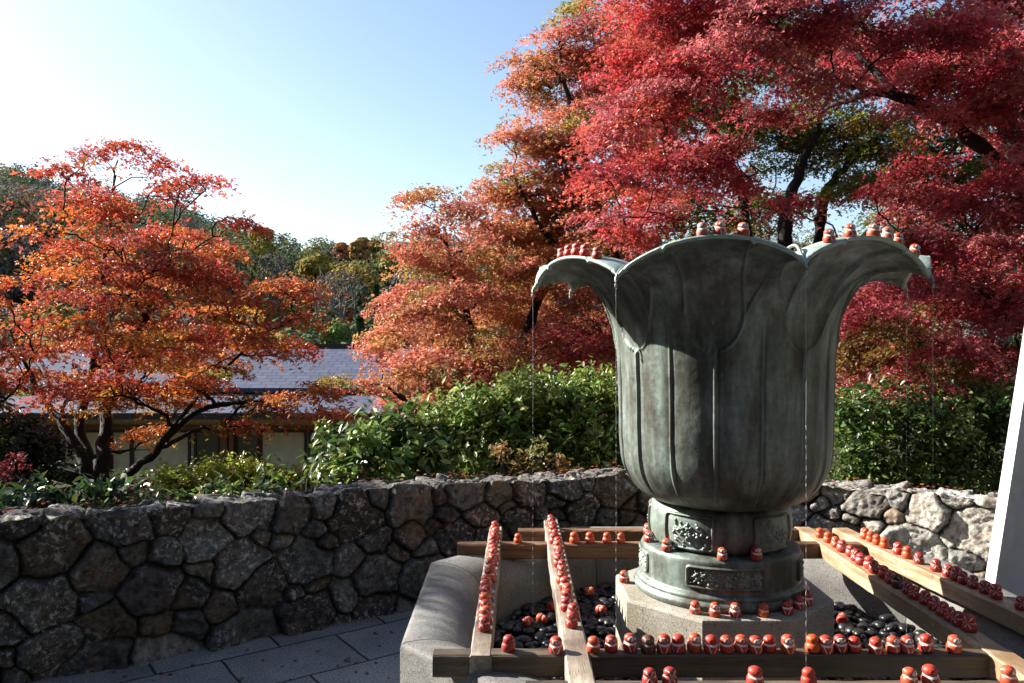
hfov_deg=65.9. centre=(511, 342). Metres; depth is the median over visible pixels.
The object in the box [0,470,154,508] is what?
garden plant
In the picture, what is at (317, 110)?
sky
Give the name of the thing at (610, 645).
daruma doll
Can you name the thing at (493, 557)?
daruma doll
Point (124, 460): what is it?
window
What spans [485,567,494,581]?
daruma doll
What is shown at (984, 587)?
daruma doll
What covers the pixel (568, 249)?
daruma doll
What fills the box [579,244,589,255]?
daruma doll
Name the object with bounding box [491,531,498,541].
daruma doll
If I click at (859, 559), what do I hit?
daruma doll
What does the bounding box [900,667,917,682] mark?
daruma doll
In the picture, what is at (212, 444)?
window
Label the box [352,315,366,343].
cypress tree
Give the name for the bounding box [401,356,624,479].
camellia shrub
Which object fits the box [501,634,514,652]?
daruma doll
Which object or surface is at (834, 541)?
daruma doll
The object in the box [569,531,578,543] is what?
daruma doll
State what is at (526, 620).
daruma doll
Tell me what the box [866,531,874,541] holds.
daruma doll
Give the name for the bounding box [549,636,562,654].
daruma doll
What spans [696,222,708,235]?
daruma doll
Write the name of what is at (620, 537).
daruma doll
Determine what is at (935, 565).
daruma doll
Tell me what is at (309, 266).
yellow tree
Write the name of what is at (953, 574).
daruma doll
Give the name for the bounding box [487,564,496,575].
daruma doll
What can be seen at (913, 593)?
daruma doll
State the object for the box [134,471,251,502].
garden plant
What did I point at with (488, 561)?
daruma doll
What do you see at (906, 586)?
daruma doll
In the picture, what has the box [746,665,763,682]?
daruma doll
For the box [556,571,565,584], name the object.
daruma doll
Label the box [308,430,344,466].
window
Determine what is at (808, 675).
daruma doll
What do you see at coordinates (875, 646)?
daruma doll
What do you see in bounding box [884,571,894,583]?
daruma doll
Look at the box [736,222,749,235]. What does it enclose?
daruma doll
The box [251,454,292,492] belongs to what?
garden plant
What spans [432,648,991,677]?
wooden beam
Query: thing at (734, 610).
daruma doll
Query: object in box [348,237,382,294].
rusty tree
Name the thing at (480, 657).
wooden beam
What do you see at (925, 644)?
daruma doll
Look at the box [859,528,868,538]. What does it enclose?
daruma doll
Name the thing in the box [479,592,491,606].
daruma doll
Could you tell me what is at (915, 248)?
daruma doll
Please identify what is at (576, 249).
daruma doll
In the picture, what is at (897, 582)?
daruma doll
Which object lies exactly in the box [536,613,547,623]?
daruma doll
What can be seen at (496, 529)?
daruma doll
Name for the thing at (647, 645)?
daruma doll
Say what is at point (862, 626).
black pebbles
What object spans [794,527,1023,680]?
wooden beam
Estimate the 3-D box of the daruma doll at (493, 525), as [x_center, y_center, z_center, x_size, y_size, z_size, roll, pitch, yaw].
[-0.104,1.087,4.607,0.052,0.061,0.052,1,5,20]
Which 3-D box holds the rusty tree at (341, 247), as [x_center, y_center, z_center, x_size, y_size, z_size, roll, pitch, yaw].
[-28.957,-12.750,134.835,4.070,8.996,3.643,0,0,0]
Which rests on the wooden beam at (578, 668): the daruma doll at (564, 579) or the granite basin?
the daruma doll at (564, 579)
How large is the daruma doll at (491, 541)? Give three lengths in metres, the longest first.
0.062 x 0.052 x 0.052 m
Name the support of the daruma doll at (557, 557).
on the wooden beam at (578, 668)
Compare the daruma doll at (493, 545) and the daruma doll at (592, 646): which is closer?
the daruma doll at (592, 646)
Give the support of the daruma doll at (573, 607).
on the wooden beam at (578, 668)
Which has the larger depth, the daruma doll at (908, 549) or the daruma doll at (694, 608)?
the daruma doll at (908, 549)
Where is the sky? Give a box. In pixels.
[0,0,1022,277]
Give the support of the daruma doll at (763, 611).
on the granite plinth
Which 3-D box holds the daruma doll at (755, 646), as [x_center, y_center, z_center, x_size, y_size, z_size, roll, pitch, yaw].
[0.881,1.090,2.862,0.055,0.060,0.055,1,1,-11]
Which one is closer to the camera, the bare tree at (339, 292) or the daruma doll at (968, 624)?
the daruma doll at (968, 624)
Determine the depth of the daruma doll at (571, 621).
3.08 m
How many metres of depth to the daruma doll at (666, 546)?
3.49 m
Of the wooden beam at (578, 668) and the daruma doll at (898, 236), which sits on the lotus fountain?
the daruma doll at (898, 236)
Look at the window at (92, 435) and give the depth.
24.95 m
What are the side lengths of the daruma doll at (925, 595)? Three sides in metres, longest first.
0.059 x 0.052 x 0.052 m
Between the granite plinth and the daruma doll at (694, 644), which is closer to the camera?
the daruma doll at (694, 644)
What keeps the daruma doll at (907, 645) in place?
on the wooden beam at (622, 663)
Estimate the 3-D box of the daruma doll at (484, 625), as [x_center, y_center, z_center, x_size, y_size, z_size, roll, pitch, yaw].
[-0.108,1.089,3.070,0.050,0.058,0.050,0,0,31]
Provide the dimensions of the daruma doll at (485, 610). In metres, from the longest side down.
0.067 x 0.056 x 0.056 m
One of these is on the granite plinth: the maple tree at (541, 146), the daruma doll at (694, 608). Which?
the daruma doll at (694, 608)
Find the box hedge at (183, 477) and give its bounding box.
[145,439,315,494]
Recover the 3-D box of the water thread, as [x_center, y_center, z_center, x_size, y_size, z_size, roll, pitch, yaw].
[1.872,0.590,3.749,0.004,1.637,0.002,0,0,0]
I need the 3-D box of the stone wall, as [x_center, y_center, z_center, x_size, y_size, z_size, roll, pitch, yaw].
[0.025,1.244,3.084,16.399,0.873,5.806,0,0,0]
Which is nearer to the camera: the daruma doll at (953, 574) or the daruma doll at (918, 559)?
the daruma doll at (953, 574)
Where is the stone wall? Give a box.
[0,467,997,682]
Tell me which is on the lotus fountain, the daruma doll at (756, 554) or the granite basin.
the daruma doll at (756, 554)
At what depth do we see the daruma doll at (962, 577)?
3.66 m
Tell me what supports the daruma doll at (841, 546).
on the wooden beam at (923, 617)
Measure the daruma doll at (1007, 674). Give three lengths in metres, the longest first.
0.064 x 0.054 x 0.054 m
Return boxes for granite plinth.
[616,568,833,680]
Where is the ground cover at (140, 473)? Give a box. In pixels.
[14,462,996,508]
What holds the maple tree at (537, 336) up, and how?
on the ground at (62, 485)
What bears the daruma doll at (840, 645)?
on the wooden beam at (622, 663)
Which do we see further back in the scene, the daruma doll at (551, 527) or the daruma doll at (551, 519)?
the daruma doll at (551, 519)
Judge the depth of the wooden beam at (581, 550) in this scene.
4.39 m
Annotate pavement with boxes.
[31,611,412,682]
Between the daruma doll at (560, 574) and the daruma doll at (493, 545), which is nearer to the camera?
the daruma doll at (560, 574)
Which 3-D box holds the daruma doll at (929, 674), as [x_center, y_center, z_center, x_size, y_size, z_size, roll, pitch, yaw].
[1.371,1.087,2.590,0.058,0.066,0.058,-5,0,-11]
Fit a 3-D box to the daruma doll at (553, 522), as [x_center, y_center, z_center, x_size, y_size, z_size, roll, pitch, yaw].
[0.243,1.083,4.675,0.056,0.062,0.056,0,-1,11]
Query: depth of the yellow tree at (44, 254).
99.14 m
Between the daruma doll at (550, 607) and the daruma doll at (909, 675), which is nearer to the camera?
the daruma doll at (909, 675)
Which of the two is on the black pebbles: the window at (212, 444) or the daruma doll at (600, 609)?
the daruma doll at (600, 609)
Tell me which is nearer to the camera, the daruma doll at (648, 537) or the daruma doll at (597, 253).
the daruma doll at (597, 253)
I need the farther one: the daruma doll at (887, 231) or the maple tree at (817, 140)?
the maple tree at (817, 140)
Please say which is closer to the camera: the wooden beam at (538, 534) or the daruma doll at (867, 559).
the daruma doll at (867, 559)
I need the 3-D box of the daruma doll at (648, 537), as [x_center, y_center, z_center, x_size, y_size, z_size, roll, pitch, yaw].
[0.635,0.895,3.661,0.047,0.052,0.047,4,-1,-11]
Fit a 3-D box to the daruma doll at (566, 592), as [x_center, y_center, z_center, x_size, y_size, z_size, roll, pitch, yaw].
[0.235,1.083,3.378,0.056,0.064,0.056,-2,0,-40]
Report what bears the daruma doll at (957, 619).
on the wooden beam at (923, 617)
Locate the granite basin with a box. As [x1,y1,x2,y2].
[400,527,1023,682]
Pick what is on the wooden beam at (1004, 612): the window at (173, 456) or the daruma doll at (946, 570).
the daruma doll at (946, 570)
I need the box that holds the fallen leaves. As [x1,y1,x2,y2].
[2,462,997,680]
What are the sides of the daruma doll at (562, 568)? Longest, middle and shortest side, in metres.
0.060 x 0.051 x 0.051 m
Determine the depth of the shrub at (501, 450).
6.24 m
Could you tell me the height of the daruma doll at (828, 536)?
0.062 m
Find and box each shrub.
[0,451,31,508]
[296,390,456,490]
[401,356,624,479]
[488,435,579,476]
[827,360,1015,494]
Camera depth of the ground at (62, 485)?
84.87 m
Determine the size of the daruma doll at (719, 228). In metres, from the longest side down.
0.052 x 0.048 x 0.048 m
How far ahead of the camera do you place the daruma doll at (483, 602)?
3.24 m
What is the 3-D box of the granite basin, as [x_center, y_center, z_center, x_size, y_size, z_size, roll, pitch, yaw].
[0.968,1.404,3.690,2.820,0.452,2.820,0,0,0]
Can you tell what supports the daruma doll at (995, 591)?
on the wooden beam at (1004, 612)
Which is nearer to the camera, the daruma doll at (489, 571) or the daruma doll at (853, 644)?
the daruma doll at (853, 644)
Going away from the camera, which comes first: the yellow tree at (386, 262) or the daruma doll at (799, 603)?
the daruma doll at (799, 603)
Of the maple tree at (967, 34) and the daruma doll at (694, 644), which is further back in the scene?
the maple tree at (967, 34)
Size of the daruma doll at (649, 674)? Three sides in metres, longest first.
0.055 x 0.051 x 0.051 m
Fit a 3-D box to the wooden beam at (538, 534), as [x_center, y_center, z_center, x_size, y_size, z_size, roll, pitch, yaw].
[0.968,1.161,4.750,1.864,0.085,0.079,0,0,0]
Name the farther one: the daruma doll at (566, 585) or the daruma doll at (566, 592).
the daruma doll at (566, 585)
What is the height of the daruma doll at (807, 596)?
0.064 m
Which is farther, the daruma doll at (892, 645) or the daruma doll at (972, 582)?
the daruma doll at (972, 582)
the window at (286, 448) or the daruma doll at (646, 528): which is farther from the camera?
the window at (286, 448)
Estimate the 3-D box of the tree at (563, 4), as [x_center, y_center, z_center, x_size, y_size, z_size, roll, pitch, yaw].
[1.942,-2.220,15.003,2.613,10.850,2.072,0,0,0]
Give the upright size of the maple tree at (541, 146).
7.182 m
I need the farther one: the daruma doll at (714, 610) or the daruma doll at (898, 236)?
the daruma doll at (714, 610)
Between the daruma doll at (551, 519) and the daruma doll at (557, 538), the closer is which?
the daruma doll at (557, 538)
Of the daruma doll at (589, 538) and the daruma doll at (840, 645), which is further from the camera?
the daruma doll at (589, 538)
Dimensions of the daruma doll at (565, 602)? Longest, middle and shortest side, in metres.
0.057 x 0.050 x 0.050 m
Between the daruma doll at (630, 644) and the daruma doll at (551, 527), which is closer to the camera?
the daruma doll at (630, 644)
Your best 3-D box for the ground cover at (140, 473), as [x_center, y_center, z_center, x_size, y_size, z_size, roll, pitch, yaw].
[0.022,2.300,8.513,22.920,2.292,15.050,0,0,0]
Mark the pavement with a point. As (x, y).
(334, 643)
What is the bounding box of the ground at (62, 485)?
[0,231,1016,508]
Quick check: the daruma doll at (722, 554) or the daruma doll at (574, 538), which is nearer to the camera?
the daruma doll at (722, 554)
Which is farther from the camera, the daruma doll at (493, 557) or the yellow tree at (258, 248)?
the yellow tree at (258, 248)
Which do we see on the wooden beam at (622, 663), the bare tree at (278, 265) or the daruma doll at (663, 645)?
the daruma doll at (663, 645)
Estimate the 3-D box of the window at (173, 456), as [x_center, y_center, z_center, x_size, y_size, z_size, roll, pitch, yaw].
[-11.076,3.655,24.954,1.835,1.804,0.088,0,0,0]
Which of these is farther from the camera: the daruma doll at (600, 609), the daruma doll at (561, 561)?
the daruma doll at (600, 609)
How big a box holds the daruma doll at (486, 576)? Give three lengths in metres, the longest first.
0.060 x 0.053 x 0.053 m
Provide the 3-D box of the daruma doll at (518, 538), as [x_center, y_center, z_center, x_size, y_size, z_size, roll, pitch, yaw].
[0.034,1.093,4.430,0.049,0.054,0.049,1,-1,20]
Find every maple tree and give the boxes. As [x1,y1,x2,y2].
[0,136,369,485]
[340,181,618,461]
[456,0,691,332]
[547,0,1023,434]
[609,0,1023,395]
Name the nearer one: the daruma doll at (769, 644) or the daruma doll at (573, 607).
the daruma doll at (769, 644)
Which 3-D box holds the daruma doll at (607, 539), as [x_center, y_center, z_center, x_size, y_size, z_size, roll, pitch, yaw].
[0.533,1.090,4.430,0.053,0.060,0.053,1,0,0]
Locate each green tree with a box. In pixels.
[318,322,351,343]
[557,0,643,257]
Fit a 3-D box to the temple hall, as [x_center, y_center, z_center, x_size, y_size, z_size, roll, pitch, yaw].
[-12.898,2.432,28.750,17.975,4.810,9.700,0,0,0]
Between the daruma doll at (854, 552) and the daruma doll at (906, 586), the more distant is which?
the daruma doll at (854, 552)
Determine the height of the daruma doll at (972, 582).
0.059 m
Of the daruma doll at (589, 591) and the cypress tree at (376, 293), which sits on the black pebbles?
the daruma doll at (589, 591)
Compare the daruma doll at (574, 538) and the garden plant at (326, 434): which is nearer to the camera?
the daruma doll at (574, 538)
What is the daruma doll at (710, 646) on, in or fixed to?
on the wooden beam at (622, 663)
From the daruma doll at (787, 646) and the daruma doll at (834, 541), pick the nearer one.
the daruma doll at (787, 646)
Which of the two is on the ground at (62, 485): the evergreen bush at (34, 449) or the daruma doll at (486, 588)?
the evergreen bush at (34, 449)
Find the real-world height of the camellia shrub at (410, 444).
1.023 m
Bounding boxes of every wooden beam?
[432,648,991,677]
[457,541,862,558]
[469,526,501,674]
[518,528,829,540]
[526,680,1023,682]
[543,517,595,682]
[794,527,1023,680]
[832,528,1023,635]
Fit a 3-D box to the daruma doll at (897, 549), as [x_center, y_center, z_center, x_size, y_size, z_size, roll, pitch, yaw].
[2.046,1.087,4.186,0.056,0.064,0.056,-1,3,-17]
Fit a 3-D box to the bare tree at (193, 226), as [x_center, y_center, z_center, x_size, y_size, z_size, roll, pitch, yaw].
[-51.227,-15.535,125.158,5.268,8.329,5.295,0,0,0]
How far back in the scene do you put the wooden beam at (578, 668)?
2.99 m
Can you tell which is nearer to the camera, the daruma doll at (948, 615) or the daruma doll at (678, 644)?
the daruma doll at (678, 644)
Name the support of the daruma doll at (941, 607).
on the wooden beam at (923, 617)
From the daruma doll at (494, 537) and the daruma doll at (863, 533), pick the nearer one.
the daruma doll at (494, 537)
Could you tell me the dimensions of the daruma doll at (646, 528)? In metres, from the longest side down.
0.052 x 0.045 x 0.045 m
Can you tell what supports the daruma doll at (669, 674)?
on the wooden beam at (745, 681)
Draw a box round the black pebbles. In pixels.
[493,582,982,680]
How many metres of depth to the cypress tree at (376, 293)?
74.69 m
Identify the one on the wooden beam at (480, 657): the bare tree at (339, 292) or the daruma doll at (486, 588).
the daruma doll at (486, 588)
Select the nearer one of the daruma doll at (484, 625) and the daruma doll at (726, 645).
the daruma doll at (726, 645)
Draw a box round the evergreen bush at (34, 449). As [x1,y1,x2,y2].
[0,382,86,493]
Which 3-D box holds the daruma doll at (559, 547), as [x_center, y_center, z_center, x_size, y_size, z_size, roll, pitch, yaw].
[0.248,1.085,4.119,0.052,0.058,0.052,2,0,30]
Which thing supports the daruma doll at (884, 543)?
on the wooden beam at (1004, 612)
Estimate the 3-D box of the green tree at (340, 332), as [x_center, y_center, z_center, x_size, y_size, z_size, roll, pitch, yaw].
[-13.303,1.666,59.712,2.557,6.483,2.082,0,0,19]
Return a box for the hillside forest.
[0,160,1022,398]
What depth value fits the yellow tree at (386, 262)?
109.14 m
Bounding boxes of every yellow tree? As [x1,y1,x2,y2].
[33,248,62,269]
[241,227,277,279]
[298,253,330,312]
[378,250,402,287]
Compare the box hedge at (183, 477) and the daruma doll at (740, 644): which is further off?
the box hedge at (183, 477)
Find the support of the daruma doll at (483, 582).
on the wooden beam at (480, 657)
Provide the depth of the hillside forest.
96.11 m
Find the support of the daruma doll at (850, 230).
on the lotus fountain
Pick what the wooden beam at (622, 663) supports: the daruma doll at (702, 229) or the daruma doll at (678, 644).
the daruma doll at (678, 644)
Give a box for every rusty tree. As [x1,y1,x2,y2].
[331,242,350,263]
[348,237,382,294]
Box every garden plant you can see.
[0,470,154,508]
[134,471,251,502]
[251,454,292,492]
[305,418,343,490]
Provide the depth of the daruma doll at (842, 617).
4.00 m
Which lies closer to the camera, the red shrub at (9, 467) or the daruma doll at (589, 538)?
the daruma doll at (589, 538)
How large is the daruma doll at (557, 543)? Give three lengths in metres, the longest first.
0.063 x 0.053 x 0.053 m
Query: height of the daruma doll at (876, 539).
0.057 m
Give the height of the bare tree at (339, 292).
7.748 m
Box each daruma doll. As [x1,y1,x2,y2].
[478,605,491,622]
[478,615,490,631]
[479,579,489,593]
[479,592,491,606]
[479,599,490,613]
[481,574,491,586]
[481,585,492,600]
[484,558,493,568]
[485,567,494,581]
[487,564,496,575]
[488,535,497,545]
[488,539,496,549]
[488,543,497,553]
[488,547,498,559]
[489,554,496,565]
[490,521,499,528]
[490,524,497,534]
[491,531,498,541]
[492,527,499,537]
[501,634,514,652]
[514,533,521,542]
[521,616,532,625]
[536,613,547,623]
[546,602,554,611]
[547,517,554,526]
[548,521,557,529]
[548,524,556,534]
[549,532,557,543]
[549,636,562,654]
[553,536,561,546]
[553,540,561,551]
[553,554,562,567]
[554,545,563,555]
[555,550,563,558]
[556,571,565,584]
[557,248,564,257]
[557,559,566,571]
[558,565,567,576]
[559,576,569,590]
[560,597,570,611]
[561,583,572,595]
[561,588,573,602]
[564,244,571,255]
[565,612,577,627]
[566,603,579,619]
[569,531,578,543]
[571,243,580,255]
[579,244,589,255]
[584,587,593,595]
[585,532,594,543]
[586,636,599,653]
[592,246,601,258]
[595,605,606,613]
[602,532,611,543]
[604,635,617,652]
[617,532,624,543]
[619,570,629,582]
[623,633,637,652]
[640,634,655,653]
[642,667,657,682]
[643,523,648,533]
[644,530,653,542]
[656,633,671,653]
[661,538,672,551]
[662,666,677,682]
[671,633,685,653]
[687,632,701,652]
[689,600,700,614]
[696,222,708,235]
[703,634,718,653]
[709,602,720,617]
[713,221,726,233]
[717,547,727,560]
[719,635,733,653]
[729,602,740,617]
[733,634,747,652]
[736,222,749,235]
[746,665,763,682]
[748,635,762,653]
[750,546,762,560]
[757,603,768,617]
[762,635,776,652]
[780,634,795,654]
[781,599,793,614]
[793,595,804,609]
[801,667,816,682]
[802,589,813,605]
[805,634,819,652]
[815,528,823,537]
[819,635,833,653]
[823,228,835,242]
[823,531,832,542]
[831,536,839,547]
[833,634,847,652]
[836,540,846,552]
[836,612,847,623]
[843,223,856,236]
[845,545,854,556]
[847,636,860,652]
[850,549,860,561]
[855,553,865,565]
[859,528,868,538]
[863,556,873,568]
[866,223,879,235]
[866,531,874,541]
[868,560,878,573]
[868,637,883,654]
[872,534,880,544]
[878,565,888,578]
[879,537,889,548]
[881,226,893,239]
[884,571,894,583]
[885,635,899,653]
[891,574,903,588]
[892,542,902,554]
[894,232,903,243]
[900,635,914,653]
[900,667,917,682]
[901,546,912,558]
[902,581,912,594]
[908,585,919,599]
[909,244,920,256]
[913,552,924,564]
[918,633,933,652]
[919,590,930,605]
[921,664,939,682]
[928,595,939,610]
[930,558,941,571]
[936,601,948,616]
[942,564,952,577]
[943,607,955,621]
[946,634,962,653]
[949,566,961,580]
[951,611,964,626]
[957,571,967,584]
[961,614,977,632]
[967,575,978,588]
[978,580,990,594]
[989,583,1002,599]
[999,665,1017,682]
[1014,596,1023,610]
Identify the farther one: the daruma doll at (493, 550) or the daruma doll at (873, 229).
the daruma doll at (493, 550)
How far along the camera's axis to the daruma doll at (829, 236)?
2.85 m
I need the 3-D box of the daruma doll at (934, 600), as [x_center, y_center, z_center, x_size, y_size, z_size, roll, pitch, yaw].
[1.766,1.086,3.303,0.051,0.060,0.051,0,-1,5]
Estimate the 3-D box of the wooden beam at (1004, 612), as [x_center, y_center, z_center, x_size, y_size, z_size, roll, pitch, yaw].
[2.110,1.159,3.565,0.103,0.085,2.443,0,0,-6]
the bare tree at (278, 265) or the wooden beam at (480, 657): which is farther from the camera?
the bare tree at (278, 265)
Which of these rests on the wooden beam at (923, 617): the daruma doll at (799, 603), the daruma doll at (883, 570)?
the daruma doll at (883, 570)
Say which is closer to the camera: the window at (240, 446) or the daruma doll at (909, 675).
the daruma doll at (909, 675)
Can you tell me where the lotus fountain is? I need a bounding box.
[531,234,934,613]
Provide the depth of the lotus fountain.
3.28 m
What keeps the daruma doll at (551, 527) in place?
on the wooden beam at (578, 668)
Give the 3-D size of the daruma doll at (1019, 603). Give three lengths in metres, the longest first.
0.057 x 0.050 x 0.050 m
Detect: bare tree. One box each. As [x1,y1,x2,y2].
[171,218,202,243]
[248,252,289,319]
[306,266,371,325]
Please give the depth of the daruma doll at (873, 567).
3.82 m
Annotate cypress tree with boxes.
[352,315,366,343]
[367,283,383,338]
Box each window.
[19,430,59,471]
[62,430,99,470]
[111,430,131,471]
[132,430,190,476]
[194,430,219,472]
[235,430,259,470]
[260,430,306,469]
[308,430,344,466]
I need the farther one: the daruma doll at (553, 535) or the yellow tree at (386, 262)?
the yellow tree at (386, 262)
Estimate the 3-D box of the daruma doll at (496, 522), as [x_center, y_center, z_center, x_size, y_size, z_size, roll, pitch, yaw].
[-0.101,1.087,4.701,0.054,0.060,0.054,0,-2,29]
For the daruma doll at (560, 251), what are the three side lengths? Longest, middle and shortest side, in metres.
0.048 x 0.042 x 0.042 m
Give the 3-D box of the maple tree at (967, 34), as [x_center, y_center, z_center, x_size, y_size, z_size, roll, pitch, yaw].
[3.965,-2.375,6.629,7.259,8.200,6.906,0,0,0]
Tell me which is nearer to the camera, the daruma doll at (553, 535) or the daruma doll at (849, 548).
the daruma doll at (849, 548)
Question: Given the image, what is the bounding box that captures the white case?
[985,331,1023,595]
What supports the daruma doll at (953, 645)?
on the wooden beam at (622, 663)
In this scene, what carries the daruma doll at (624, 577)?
on the granite plinth
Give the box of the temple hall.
[0,344,419,476]
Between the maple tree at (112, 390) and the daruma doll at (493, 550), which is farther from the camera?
the maple tree at (112, 390)
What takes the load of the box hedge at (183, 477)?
on the ground at (62, 485)
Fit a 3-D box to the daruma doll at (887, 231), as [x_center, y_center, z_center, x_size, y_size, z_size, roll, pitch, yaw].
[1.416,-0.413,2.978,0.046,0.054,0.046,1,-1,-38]
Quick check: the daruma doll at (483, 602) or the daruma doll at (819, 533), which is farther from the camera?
the daruma doll at (819, 533)
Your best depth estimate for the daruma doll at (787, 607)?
3.29 m
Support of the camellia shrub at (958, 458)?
on the ground at (62, 485)
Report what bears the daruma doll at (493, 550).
on the wooden beam at (480, 657)
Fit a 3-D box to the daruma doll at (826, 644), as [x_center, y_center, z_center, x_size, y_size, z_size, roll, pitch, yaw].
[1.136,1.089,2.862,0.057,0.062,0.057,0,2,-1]
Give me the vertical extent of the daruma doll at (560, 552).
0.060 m

